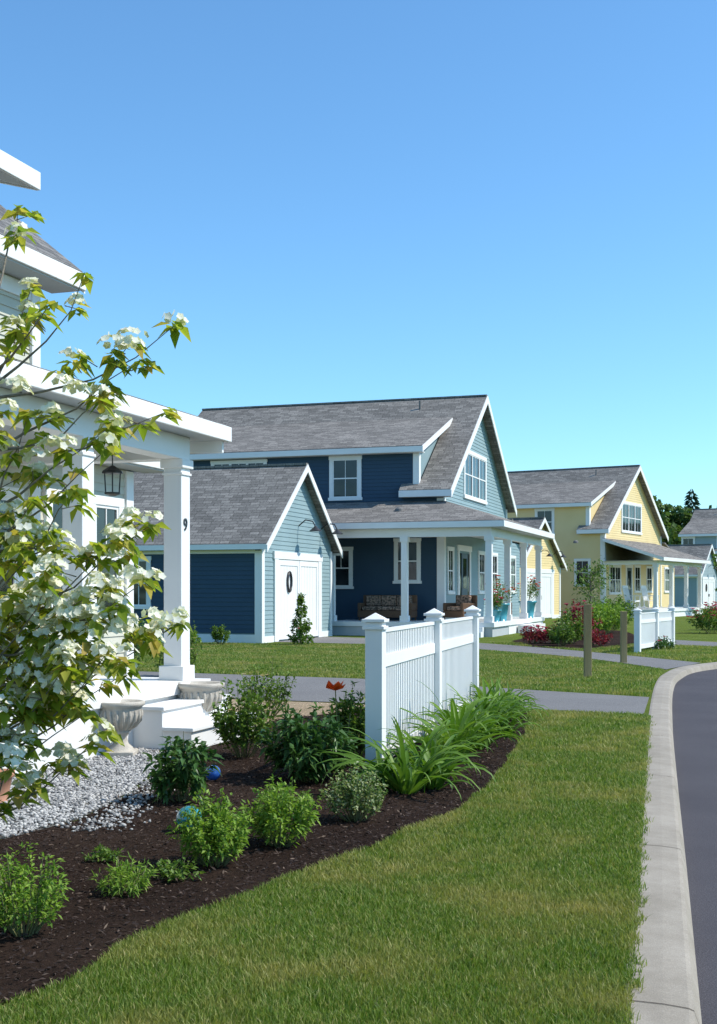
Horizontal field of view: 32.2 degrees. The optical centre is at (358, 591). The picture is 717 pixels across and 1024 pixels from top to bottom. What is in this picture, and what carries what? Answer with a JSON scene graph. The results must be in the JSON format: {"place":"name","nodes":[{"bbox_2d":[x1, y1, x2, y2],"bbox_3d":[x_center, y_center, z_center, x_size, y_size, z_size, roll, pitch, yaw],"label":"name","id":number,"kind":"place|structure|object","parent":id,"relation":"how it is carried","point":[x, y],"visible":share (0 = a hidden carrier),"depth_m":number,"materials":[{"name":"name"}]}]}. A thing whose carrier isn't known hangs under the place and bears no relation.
{"place":"outdoors","nodes":[
{"label":"outdoors","id":0,"kind":"place"},
{"bbox_2d":[154,699,364,752],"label":"paving","id":1,"kind":"structure","parent":0,"point":[299,706],"depth_m":16.97,"materials":[{"name":"grey concrete"}]},
{"bbox_2d":[178,681,224,713],"bbox_3d":[-1.720,1.298,13.500,0.528,0.605,0.528,0,0,0],"label":"garden urn","id":2,"kind":"object","parent":1,"relation":"on","point":[207,692],"visible":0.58,"depth_m":13.31,"materials":[{"name":"stone"}]},
{"bbox_2d":[241,655,296,715],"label":"rose bush","id":3,"kind":"object","parent":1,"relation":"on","point":[269,690],"visible":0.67,"depth_m":15.58,"materials":[{"name":"green plant"}]},
{"bbox_2d":[0,610,716,1023],"bbox_3d":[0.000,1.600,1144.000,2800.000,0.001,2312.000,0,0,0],"label":"lawn terrain","id":4,"kind":"structure","parent":0,"point":[686,630],"depth_m":6.10,"materials":[{"name":"green plant"}]},
{"bbox_2d":[0,272,128,675],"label":"walls","id":5,"kind":"structure","parent":4,"relation":"on","point":[9,302],"depth_m":15.03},
{"bbox_2d":[0,500,115,606],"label":"window glass","id":6,"kind":"object","parent":5,"relation":"attached to","point":[111,515],"visible":0.12,"depth_m":16.24,"materials":[{"name":"glass"}]},
{"bbox_2d":[0,170,223,472],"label":"roof eaves","id":7,"kind":"structure","parent":5,"relation":"attached to","point":[20,271],"depth_m":13.91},
{"bbox_2d":[102,455,122,495],"bbox_3d":[-2.744,-1.395,13.834,0.222,0.670,0.222,0,0,-4],"label":"lantern","id":8,"kind":"object","parent":7,"relation":"hanging from","point":[112,469],"visible":0.93,"depth_m":13.77,"materials":[{"name":"metal"}]},
{"bbox_2d":[0,205,227,425],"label":"roof","id":9,"kind":"structure","parent":5,"relation":"on","point":[42,246],"depth_m":14.63,"materials":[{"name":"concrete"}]},
{"bbox_2d":[0,150,254,773],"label":"white trim","id":10,"kind":"structure","parent":5,"relation":"attached to","point":[167,711],"depth_m":13.19,"materials":[{"name":"paint"}]},
{"bbox_2d":[0,747,176,838],"bbox_3d":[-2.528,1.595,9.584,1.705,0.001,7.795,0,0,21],"label":"gravel bed","id":11,"kind":"object","parent":4,"relation":"on","point":[1,837],"visible":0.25,"depth_m":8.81,"materials":[{"name":"grey gravel"}]},
{"bbox_2d":[0,768,14,802],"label":"terracotta pot","id":12,"kind":"object","parent":11,"relation":"on","point":[5,788],"visible":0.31,"depth_m":9.25,"materials":[{"name":"orange ceramic"}]},
{"bbox_2d":[100,699,144,757],"bbox_3d":[-2.300,1.331,12.000,0.470,0.539,0.470,0,0,0],"label":"garden urn","id":13,"kind":"object","parent":11,"relation":"on","point":[123,717],"visible":0.8,"depth_m":11.86,"materials":[{"name":"stone"}]},
{"bbox_2d":[190,630,201,643],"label":"green shrub","id":14,"kind":"object","parent":4,"relation":"on","point":[194,635],"visible":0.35,"depth_m":37.15,"materials":[{"name":"green plant"}]},
{"bbox_2d":[210,624,230,644],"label":"green shrub","id":15,"kind":"object","parent":4,"relation":"on","point":[220,634],"visible":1,"depth_m":36.66,"materials":[{"name":"green plant"}]},
{"bbox_2d":[0,708,527,1003],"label":"mulch bed","id":16,"kind":"object","parent":4,"relation":"on","point":[26,972],"visible":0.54,"depth_m":7.43,"materials":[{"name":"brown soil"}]},
{"bbox_2d":[0,842,73,936],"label":"green shrub","id":17,"kind":"object","parent":16,"relation":"on","point":[9,913],"visible":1,"depth_m":5.71,"materials":[{"name":"green plant"}]},
{"bbox_2d":[0,204,193,822],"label":"dogwood tree","id":18,"kind":"object","parent":16,"relation":"on","point":[52,698],"visible":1,"depth_m":6.28,"materials":[{"name":"green plant"}]},
{"bbox_2d":[81,843,123,862],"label":"perennial","id":19,"kind":"object","parent":16,"relation":"on","point":[103,853],"visible":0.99,"depth_m":7.29,"materials":[{"name":"green plant"}]},
{"bbox_2d":[89,852,158,897],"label":"green shrub","id":20,"kind":"object","parent":16,"relation":"on","point":[123,882],"visible":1,"depth_m":6.52,"materials":[{"name":"green plant"}]},
{"bbox_2d":[147,857,205,882],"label":"perennial","id":21,"kind":"object","parent":16,"relation":"on","point":[166,869],"visible":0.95,"depth_m":6.83,"materials":[{"name":"green plant"}]},
{"bbox_2d":[141,731,223,804],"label":"peony bush","id":22,"kind":"object","parent":16,"relation":"on","point":[183,770],"visible":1,"depth_m":9.29,"materials":[{"name":"green plant"}]},
{"bbox_2d":[176,806,201,831],"bbox_3d":[-1.120,1.505,8.200,0.172,0.170,0.172,0,0,0],"label":"garden ball","id":23,"kind":"object","parent":16,"relation":"on","point":[179,813],"visible":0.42,"depth_m":8.15,"materials":[{"name":"teal glass"}]},
{"bbox_2d":[165,788,254,867],"bbox_3d":[-0.821,1.369,7.191,0.518,0.471,0.502,0,0,-34],"label":"green shrub","id":24,"kind":"object","parent":16,"relation":"on","point":[218,832],"visible":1,"depth_m":7.14,"materials":[{"name":"green plant"}]},
{"bbox_2d":[206,765,220,780],"bbox_3d":[-1.220,1.525,10.400,0.132,0.130,0.132,0,0,0],"label":"garden ball","id":25,"kind":"object","parent":16,"relation":"on","point":[214,776],"visible":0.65,"depth_m":10.35,"materials":[{"name":"blue glass"}]},
{"bbox_2d":[209,673,283,757],"bbox_3d":[-1.083,1.195,11.873,0.742,0.817,0.685,0,0,0],"label":"rose bush","id":26,"kind":"object","parent":16,"relation":"on","point":[233,728],"visible":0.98,"depth_m":11.76,"materials":[{"name":"green plant"}]},
{"bbox_2d":[238,774,321,847],"bbox_3d":[-0.475,1.378,7.796,0.553,0.454,0.542,0,0,-41],"label":"green shrub","id":27,"kind":"object","parent":16,"relation":"on","point":[271,818],"visible":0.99,"depth_m":7.67,"materials":[{"name":"green plant"}]},
{"bbox_2d":[258,788,321,809],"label":"perennial","id":28,"kind":"object","parent":16,"relation":"on","point":[307,792],"visible":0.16,"depth_m":9.14,"materials":[{"name":"green plant"}]},
{"bbox_2d":[251,702,358,783],"bbox_3d":[-0.398,1.268,10.424,0.870,0.695,0.918,0,0,-39],"label":"peony bush","id":29,"kind":"object","parent":16,"relation":"on","point":[300,744],"visible":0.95,"depth_m":10.21,"materials":[{"name":"green plant"}]},
{"bbox_2d":[326,680,350,774],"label":"red poppy","id":30,"kind":"object","parent":16,"relation":"on","point":[338,685],"visible":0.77,"depth_m":10.69,"materials":[{"name":"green plant"}]},
{"bbox_2d":[322,680,364,765],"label":"peony bush","id":31,"kind":"object","parent":16,"relation":"on","point":[356,723],"visible":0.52,"depth_m":11.22,"materials":[{"name":"green plant"}]},
{"bbox_2d":[317,761,387,821],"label":"variegated shrub","id":32,"kind":"object","parent":16,"relation":"on","point":[354,794],"visible":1,"depth_m":8.54,"materials":[{"name":"green plant"}]},
{"bbox_2d":[335,732,422,793],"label":"daylily clump","id":33,"kind":"object","parent":16,"relation":"on","point":[382,765],"visible":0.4,"depth_m":10.04,"materials":[{"name":"green plant"}]},
{"bbox_2d":[311,716,488,803],"bbox_3d":[0.331,1.260,9.776,1.531,0.661,1.197,0,0,35],"label":"daylily clump","id":34,"kind":"object","parent":16,"relation":"on","point":[396,782],"visible":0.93,"depth_m":9.70,"materials":[{"name":"green plant"}]},
{"bbox_2d":[362,717,473,766],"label":"daylily clump","id":35,"kind":"object","parent":16,"relation":"on","point":[428,738],"visible":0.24,"depth_m":11.04,"materials":[{"name":"green plant"}]},
{"bbox_2d":[362,605,480,763],"bbox_3d":[0.823,0.893,13.490,0.200,1.413,6.000,0,0,13],"label":"picket fence","id":36,"kind":"object","parent":16,"relation":"on","point":[435,652],"visible":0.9,"depth_m":12.35,"materials":[{"name":"white paint"}]},
{"bbox_2d":[361,728,495,781],"bbox_3d":[0.566,1.375,10.348,1.173,0.430,1.155,0,0,0],"label":"daylily clump","id":37,"kind":"object","parent":16,"relation":"on","point":[447,744],"visible":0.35,"depth_m":10.30,"materials":[{"name":"green plant"}]},
{"bbox_2d":[397,745,473,792],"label":"daylily clump","id":38,"kind":"object","parent":16,"relation":"on","point":[437,783],"visible":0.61,"depth_m":9.90,"materials":[{"name":"green plant"}]},
{"bbox_2d":[406,726,482,755],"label":"daylily clump","id":39,"kind":"object","parent":16,"relation":"on","point":[465,742],"visible":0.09,"depth_m":11.20,"materials":[{"name":"green plant"}]},
{"bbox_2d":[400,695,519,755],"bbox_3d":[0.882,1.276,11.601,1.351,0.628,1.340,0,0,0],"label":"daylily clump","id":40,"kind":"object","parent":16,"relation":"on","point":[459,735],"visible":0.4,"depth_m":11.52,"materials":[{"name":"green plant"}]},
{"bbox_2d":[409,679,524,752],"bbox_3d":[0.962,1.222,12.294,1.426,0.736,1.493,0,0,0],"label":"daylily clump","id":41,"kind":"object","parent":16,"relation":"on","point":[458,718],"visible":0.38,"depth_m":12.11,"materials":[{"name":"green plant"}]},
{"bbox_2d":[423,698,519,749],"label":"daylily clump","id":42,"kind":"object","parent":16,"relation":"on","point":[448,714],"visible":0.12,"depth_m":12.83,"materials":[{"name":"green plant"}]},
{"bbox_2d":[443,682,524,729],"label":"daylily clump","id":43,"kind":"object","parent":16,"relation":"on","point":[486,704],"visible":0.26,"depth_m":14.06,"materials":[{"name":"green plant"}]},
{"bbox_2d":[449,716,519,752],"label":"daylily clump","id":44,"kind":"object","parent":16,"relation":"on","point":[486,742],"visible":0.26,"depth_m":12.46,"materials":[{"name":"green plant"}]},
{"bbox_2d":[432,686,539,734],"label":"daylily clump","id":45,"kind":"object","parent":16,"relation":"on","point":[495,710],"visible":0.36,"depth_m":13.40,"materials":[{"name":"green plant"}]},
{"bbox_2d":[454,678,531,718],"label":"daylily clump","id":46,"kind":"object","parent":16,"relation":"on","point":[484,692],"visible":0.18,"depth_m":14.69,"materials":[{"name":"green plant"}]},
{"bbox_2d":[468,674,533,713],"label":"daylily clump","id":47,"kind":"object","parent":16,"relation":"on","point":[493,691],"visible":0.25,"depth_m":16.01,"materials":[{"name":"green plant"}]},
{"bbox_2d":[482,689,525,722],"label":"daylily clump","id":48,"kind":"object","parent":16,"relation":"on","point":[508,708],"visible":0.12,"depth_m":14.94,"materials":[{"name":"green plant"}]},
{"bbox_2d":[478,709,541,735],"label":"daylily clump","id":49,"kind":"object","parent":16,"relation":"on","point":[513,722],"visible":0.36,"depth_m":13.63,"materials":[{"name":"green plant"}]},
{"bbox_2d":[472,678,553,719],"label":"daylily clump","id":50,"kind":"object","parent":16,"relation":"on","point":[524,696],"visible":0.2,"depth_m":15.27,"materials":[{"name":"green plant"}]},
{"bbox_2d":[286,592,314,644],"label":"conical shrub","id":51,"kind":"object","parent":4,"relation":"on","point":[301,629],"visible":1,"depth_m":36.51,"materials":[{"name":"green plant"}]},
{"bbox_2d":[161,418,519,640],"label":"walls","id":52,"kind":"structure","parent":4,"relation":"on","point":[292,535],"depth_m":47.28,"materials":[{"name":"blue"}]},
{"bbox_2d":[134,453,441,632],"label":"front walls","id":53,"kind":"structure","parent":52,"relation":"attached to","point":[222,588],"depth_m":46.76,"materials":[{"name":"blue"}]},
{"bbox_2d":[279,559,317,639],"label":"garage door","id":54,"kind":"structure","parent":52,"relation":"attached to","point":[305,576],"depth_m":40.77,"materials":[{"name":"white paint"}]},
{"bbox_2d":[287,519,342,592],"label":"barn lamps","id":55,"kind":"object","parent":52,"relation":"attached to","point":[315,528],"visible":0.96,"depth_m":40.73,"materials":[{"name":"metal"}]},
{"bbox_2d":[134,455,514,604],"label":"window glass","id":56,"kind":"object","parent":52,"relation":"attached to","point":[342,576],"visible":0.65,"depth_m":47.75,"materials":[{"name":"glass"}]},
{"bbox_2d":[130,394,549,552],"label":"roof","id":57,"kind":"structure","parent":52,"relation":"on","point":[238,504],"depth_m":47.22,"materials":[{"name":"tile"}]},
{"bbox_2d":[134,396,554,642],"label":"white trim","id":58,"kind":"structure","parent":52,"relation":"attached to","point":[522,620],"depth_m":45.22,"materials":[{"name":"paint"}]},
{"bbox_2d":[358,595,416,620],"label":"wicker sofa","id":59,"kind":"object","parent":58,"relation":"on","point":[387,606],"visible":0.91,"depth_m":46.16,"materials":[{"name":"wicker"}]},
{"bbox_2d":[443,595,476,619],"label":"wicker armchair","id":60,"kind":"object","parent":58,"relation":"on","point":[457,608],"visible":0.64,"depth_m":45.58,"materials":[{"name":"wicker"}]},
{"bbox_2d":[484,591,503,621],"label":"flower pot","id":61,"kind":"object","parent":58,"relation":"on","point":[497,612],"visible":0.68,"depth_m":44.22,"materials":[{"name":"teal ceramic"}]},
{"bbox_2d":[493,575,517,620],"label":"flower pot","id":62,"kind":"object","parent":58,"relation":"on","point":[504,607],"visible":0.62,"depth_m":45.32,"materials":[{"name":"teal ceramic"}]},
{"bbox_2d":[514,575,540,617],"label":"flower pot","id":63,"kind":"object","parent":58,"relation":"on","point":[530,607],"visible":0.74,"depth_m":50.57,"materials":[{"name":"teal ceramic"}]},
{"bbox_2d":[332,496,551,636],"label":"porch ceiling","id":64,"kind":"structure","parent":52,"relation":"attached to","point":[359,631],"depth_m":44.67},
{"bbox_2d":[461,553,467,594],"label":"front door","id":65,"kind":"structure","parent":52,"relation":"attached to","point":[464,591],"depth_m":49.50,"materials":[{"name":"white wood"}]},
{"bbox_2d":[513,630,633,648],"bbox_3d":[7.758,1.588,42.597,4.063,0.001,17.177,0,0,14],"label":"mulch bed","id":66,"kind":"object","parent":4,"relation":"on","point":[614,641],"visible":0.42,"depth_m":38.28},
{"bbox_2d":[519,624,551,643],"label":"red leaf shrub","id":67,"kind":"object","parent":66,"relation":"on","point":[537,634],"visible":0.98,"depth_m":37.31,"materials":[{"name":"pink plant"}]},
{"bbox_2d":[546,620,576,645],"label":"green shrub","id":68,"kind":"object","parent":66,"relation":"on","point":[565,634],"visible":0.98,"depth_m":35.87,"materials":[{"name":"green plant"}]},
{"bbox_2d":[554,608,583,643],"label":"green shrub","id":69,"kind":"object","parent":66,"relation":"on","point":[578,630],"visible":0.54,"depth_m":37.38,"materials":[{"name":"green plant"}]},
{"bbox_2d":[562,599,602,639],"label":"red leaf shrub","id":70,"kind":"object","parent":66,"relation":"on","point":[573,611],"visible":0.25,"depth_m":40.38,"materials":[{"name":"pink plant"}]},
{"bbox_2d":[578,603,613,635],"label":"green shrub","id":71,"kind":"object","parent":66,"relation":"on","point":[603,620],"visible":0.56,"depth_m":42.41,"materials":[{"name":"green plant"}]},
{"bbox_2d":[582,628,612,645],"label":"red leaf shrub","id":72,"kind":"object","parent":66,"relation":"on","point":[595,638],"visible":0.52,"depth_m":35.75,"materials":[{"name":"red plant"}]},
{"bbox_2d":[594,597,628,632],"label":"green shrub","id":73,"kind":"object","parent":66,"relation":"on","point":[615,612],"visible":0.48,"depth_m":46.88,"materials":[{"name":"green plant"}]},
{"bbox_2d":[560,555,612,606],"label":"young tree","id":74,"kind":"object","parent":4,"relation":"on","point":[594,574],"visible":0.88,"depth_m":52.93,"materials":[{"name":"green plant"}]},
{"bbox_2d":[584,604,591,676],"bbox_3d":[4.250,0.920,23.000,0.130,1.360,0.130,0,0,0],"label":"wooden post","id":75,"kind":"object","parent":4,"relation":"on","point":[588,640],"visible":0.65,"depth_m":22.93,"materials":[{"name":"brown wood"}]},
{"bbox_2d":[520,476,668,618],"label":"walls","id":76,"kind":"structure","parent":4,"relation":"on","point":[650,529],"depth_m":79.63,"materials":[{"name":"yellow"}]},
{"bbox_2d":[528,573,551,617],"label":"garage door","id":77,"kind":"structure","parent":76,"relation":"attached to","point":[546,593],"depth_m":71.56,"materials":[{"name":"white paint"}]},
{"bbox_2d":[507,507,599,613],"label":"front walls","id":78,"kind":"structure","parent":76,"relation":"attached to","point":[568,521],"depth_m":77.03,"materials":[{"name":"yellow"}]},
{"bbox_2d":[538,504,668,591],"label":"window glass","id":79,"kind":"object","parent":76,"relation":"attached to","point":[548,515],"visible":0.52,"depth_m":80.01,"materials":[{"name":"glass"}]},
{"bbox_2d":[507,465,708,567],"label":"roof","id":80,"kind":"structure","parent":76,"relation":"on","point":[566,485],"depth_m":80.23,"materials":[{"name":"tile"}]},
{"bbox_2d":[516,466,710,617],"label":"white trim","id":81,"kind":"structure","parent":76,"relation":"attached to","point":[685,609],"depth_m":77.26,"materials":[{"name":"paint"}]},
{"bbox_2d":[622,585,643,608],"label":"rocking chair","id":82,"kind":"object","parent":81,"relation":"on","point":[626,592],"visible":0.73,"depth_m":75.83,"materials":[{"name":"white paint"}]},
{"bbox_2d":[638,586,661,608],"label":"rocking chair","id":83,"kind":"object","parent":81,"relation":"on","point":[645,595],"visible":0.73,"depth_m":76.10,"materials":[{"name":"white paint"}]},
{"bbox_2d":[627,568,631,606],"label":"front door","id":84,"kind":"structure","parent":76,"relation":"attached to","point":[630,591],"depth_m":80.38,"materials":[{"name":"white wood"}]},
{"bbox_2d":[589,533,703,563],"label":"porch ceiling","id":85,"kind":"structure","parent":76,"relation":"attached to","point":[649,560],"depth_m":75.85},
{"bbox_2d":[593,594,634,628],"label":"green shrub","id":86,"kind":"object","parent":4,"relation":"on","point":[618,602],"visible":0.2,"depth_m":51.89,"materials":[{"name":"green plant"}]},
{"bbox_2d":[595,595,636,621],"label":"green shrub","id":87,"kind":"object","parent":4,"relation":"on","point":[626,608],"visible":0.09,"depth_m":57.69,"materials":[{"name":"green plant"}]},
{"bbox_2d":[620,611,626,662],"bbox_3d":[5.900,1.025,27.600,0.130,1.150,0.130,0,0,0],"label":"wooden post","id":88,"kind":"object","parent":4,"relation":"on","point":[623,636],"visible":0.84,"depth_m":27.54,"materials":[{"name":"brown wood"}]},
{"bbox_2d":[633,606,675,652],"bbox_3d":[8.119,1.018,33.888,0.200,1.163,4.400,0,0,26],"label":"picket fence","id":89,"kind":"object","parent":4,"relation":"on","point":[652,626],"visible":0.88,"depth_m":33.51,"materials":[{"name":"white paint"}]},
{"bbox_2d":[651,636,675,648],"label":"green shrub","id":90,"kind":"object","parent":4,"relation":"on","point":[662,643],"visible":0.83,"depth_m":33.71,"materials":[{"name":"green plant"}]},
{"bbox_2d":[653,495,711,544],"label":"distant trees","id":91,"kind":"object","parent":4,"relation":"on","point":[675,522],"visible":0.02,"depth_m":151.58,"materials":[{"name":"green plant"}]},
{"bbox_2d":[684,489,700,513],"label":"distant conifer","id":92,"kind":"object","parent":4,"relation":"on","point":[688,499],"visible":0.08,"depth_m":159.67,"materials":[{"name":"green plant"}]},
{"bbox_2d":[675,640,716,645],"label":"footpath","id":93,"kind":"structure","parent":4,"relation":"on","point":[686,642],"depth_m":37.60,"materials":[{"name":"concrete"}]},
{"bbox_2d":[686,603,716,632],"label":"flowering shrub","id":94,"kind":"object","parent":4,"relation":"on","point":[703,620],"visible":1,"depth_m":46.88,"materials":[{"name":"green plant"}]},
{"bbox_2d":[700,601,716,626],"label":"red leaf shrub","id":95,"kind":"object","parent":4,"relation":"on","point":[710,609],"visible":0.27,"depth_m":51.13,"materials":[{"name":"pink plant"}]},
{"bbox_2d":[702,552,716,608],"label":"walls","id":96,"kind":"structure","parent":4,"relation":"on","point":[710,571],"depth_m":112.16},
{"bbox_2d":[668,508,716,574],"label":"roof","id":97,"kind":"structure","parent":96,"relation":"on","point":[703,521],"depth_m":118.39,"materials":[{"name":"tile"}]},
{"bbox_2d":[674,536,716,605],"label":"front walls","id":98,"kind":"structure","parent":96,"relation":"attached to","point":[679,591],"depth_m":109.31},
{"bbox_2d":[674,534,716,606],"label":"white trim","id":99,"kind":"structure","parent":96,"relation":"attached to","point":[687,536],"depth_m":111.28,"materials":[{"name":"paint"}]},
{"bbox_2d":[704,580,713,608],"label":"garage door","id":100,"kind":"structure","parent":96,"relation":"attached to","point":[709,587],"depth_m":111.36,"materials":[{"name":"white paint"}]},
{"bbox_2d":[0,0,716,511],"label":"sky","id":101,"kind":"structure","parent":0,"point":[512,202],"materials":[{"name":"blue"}]},
{"bbox_2d":[134,671,648,713],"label":"driveway","id":102,"kind":"structure","parent":0,"point":[310,689],"depth_m":18.88,"materials":[{"name":"concrete"}]},
{"bbox_2d":[134,621,145,667],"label":"green shrub","id":103,"kind":"object","parent":102,"relation":"on","point":[138,655],"visible":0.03,"depth_m":22.54,"materials":[{"name":"green plant"}]},
{"bbox_2d":[150,621,204,667],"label":"flowering shrub","id":104,"kind":"object","parent":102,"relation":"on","point":[195,658],"visible":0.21,"depth_m":22.94,"materials":[{"name":"green plant"}]},
{"bbox_2d":[278,637,698,668],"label":"driveway","id":105,"kind":"structure","parent":0,"point":[656,662],"depth_m":32.09,"materials":[{"name":"concrete"}]},
{"bbox_2d":[672,669,716,1023],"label":"road","id":106,"kind":"structure","parent":0,"point":[694,708],"depth_m":9.83,"materials":[{"name":"grey asphalt"}]},
{"bbox_2d":[622,662,716,1023],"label":"kerb","id":107,"kind":"structure","parent":106,"relation":"on","point":[669,994],"depth_m":6.50,"materials":[{"name":"concrete"}]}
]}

